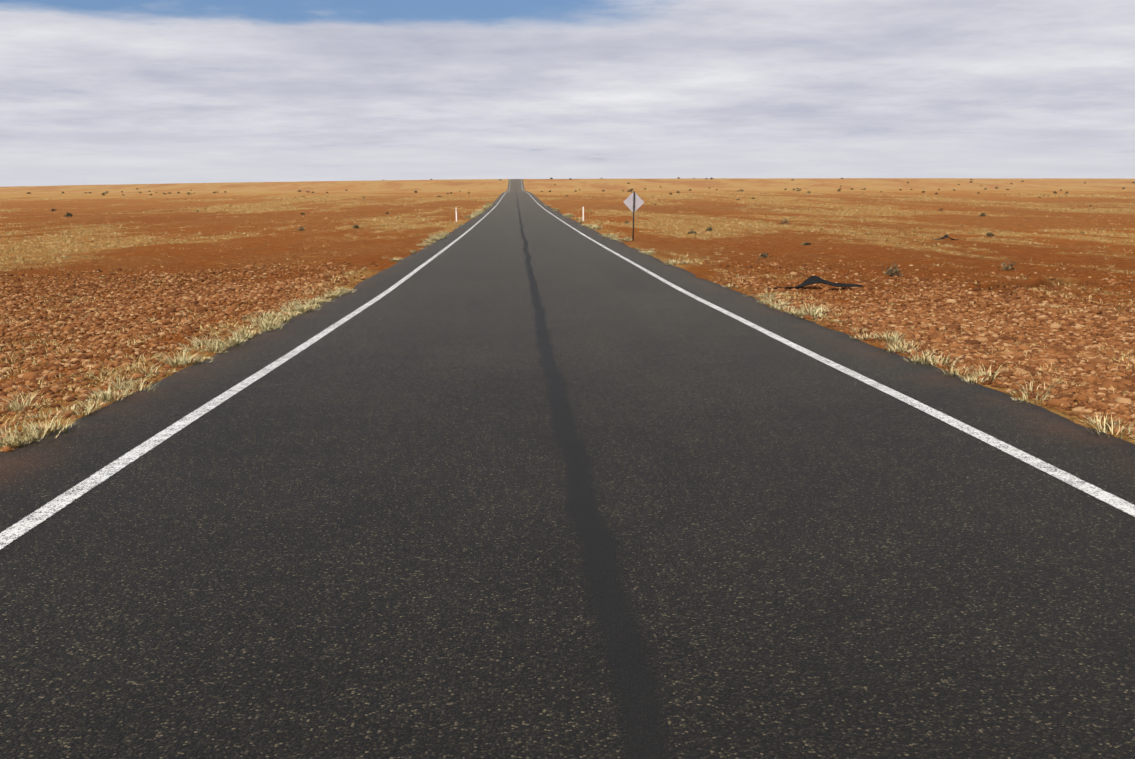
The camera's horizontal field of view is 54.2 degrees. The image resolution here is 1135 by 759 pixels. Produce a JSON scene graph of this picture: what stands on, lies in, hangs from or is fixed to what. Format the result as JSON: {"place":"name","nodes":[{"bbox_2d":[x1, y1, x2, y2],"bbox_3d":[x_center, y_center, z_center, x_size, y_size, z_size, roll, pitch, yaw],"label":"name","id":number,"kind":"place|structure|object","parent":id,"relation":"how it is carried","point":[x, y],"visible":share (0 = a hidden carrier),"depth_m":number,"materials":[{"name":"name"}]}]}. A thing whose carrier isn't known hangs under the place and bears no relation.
{"place":"outdoors","nodes":[
{"label":"outdoors","id":0,"kind":"place"},
{"bbox_2d":[0,178,1134,451],"bbox_3d":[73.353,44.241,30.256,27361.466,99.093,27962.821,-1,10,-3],"label":"terrain","id":1,"kind":"structure","parent":0,"point":[262,246],"depth_m":64.83,"materials":[{"name":"orange soil"}]},
{"bbox_2d":[0,179,1134,758],"bbox_3d":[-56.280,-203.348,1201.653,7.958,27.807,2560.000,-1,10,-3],"label":"road seal","id":2,"kind":"object","parent":1,"relation":"on","point":[516,473],"visible":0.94,"depth_m":5.39,"materials":[{"name":"asphalt"}]},
{"bbox_2d":[0,187,509,548],"bbox_3d":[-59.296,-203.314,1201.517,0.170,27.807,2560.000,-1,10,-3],"label":"edge line","id":3,"kind":"object","parent":2,"relation":"on","point":[15,531],"visible":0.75,"depth_m":7.83,"materials":[{"name":"paint"}]},
{"bbox_2d":[521,181,1134,516],"bbox_3d":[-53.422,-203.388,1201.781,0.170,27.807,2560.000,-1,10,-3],"label":"edge line","id":4,"kind":"object","parent":2,"relation":"on","point":[1098,493],"visible":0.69,"depth_m":8.47,"materials":[{"name":"paint"}]},
{"bbox_2d":[0,193,1134,429],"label":"dry grass","id":5,"kind":"structure","parent":1,"relation":"on","point":[106,371],"depth_m":50.14,"materials":[{"name":"beige plant"}]},
{"bbox_2d":[0,202,1134,447],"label":"verge grass","id":6,"kind":"structure","parent":1,"relation":"on","point":[266,324],"depth_m":12.55,"materials":[{"name":"beige plant"}]},
{"bbox_2d":[0,258,1134,451],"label":"scattered stones","id":7,"kind":"object","parent":1,"relation":"on","point":[1114,332],"visible":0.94,"depth_m":16.31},
{"bbox_2d":[27,177,1134,276],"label":"shrubs","id":8,"kind":"object","parent":1,"relation":"on","point":[892,272],"visible":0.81,"depth_m":107.30,"materials":[{"name":"green plant"}]},
{"bbox_2d":[624,191,643,240],"bbox_3d":[2.807,-6.821,47.125,0.871,2.322,0.074,1,10,0],"label":"warning sign","id":9,"kind":"object","parent":1,"relation":"on","point":[633,201],"visible":0.94,"depth_m":47.03,"materials":[{"name":"metal"}]},
{"bbox_2d":[763,276,863,288],"bbox_3d":[5.016,-1.969,22.556,2.100,0.260,0.297,-2,10,-10],"label":"tyre tread strip","id":10,"kind":"object","parent":1,"relation":"on","point":[811,280],"visible":0.83,"depth_m":22.61,"materials":[{"name":"rubber"}]},
{"bbox_2d":[935,234,958,239],"bbox_3d":[16.364,-6.127,47.848,1.100,0.258,0.352,1,10,5],"label":"tyre tread scrap","id":11,"kind":"object","parent":1,"relation":"on","point":[946,236],"visible":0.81,"depth_m":47.88,"materials":[{"name":"rubber"}]},
{"bbox_2d":[0,0,1134,186],"label":"sky","id":12,"kind":"structure","parent":0,"point":[93,92],"materials":[{"name":"white"}]}
]}

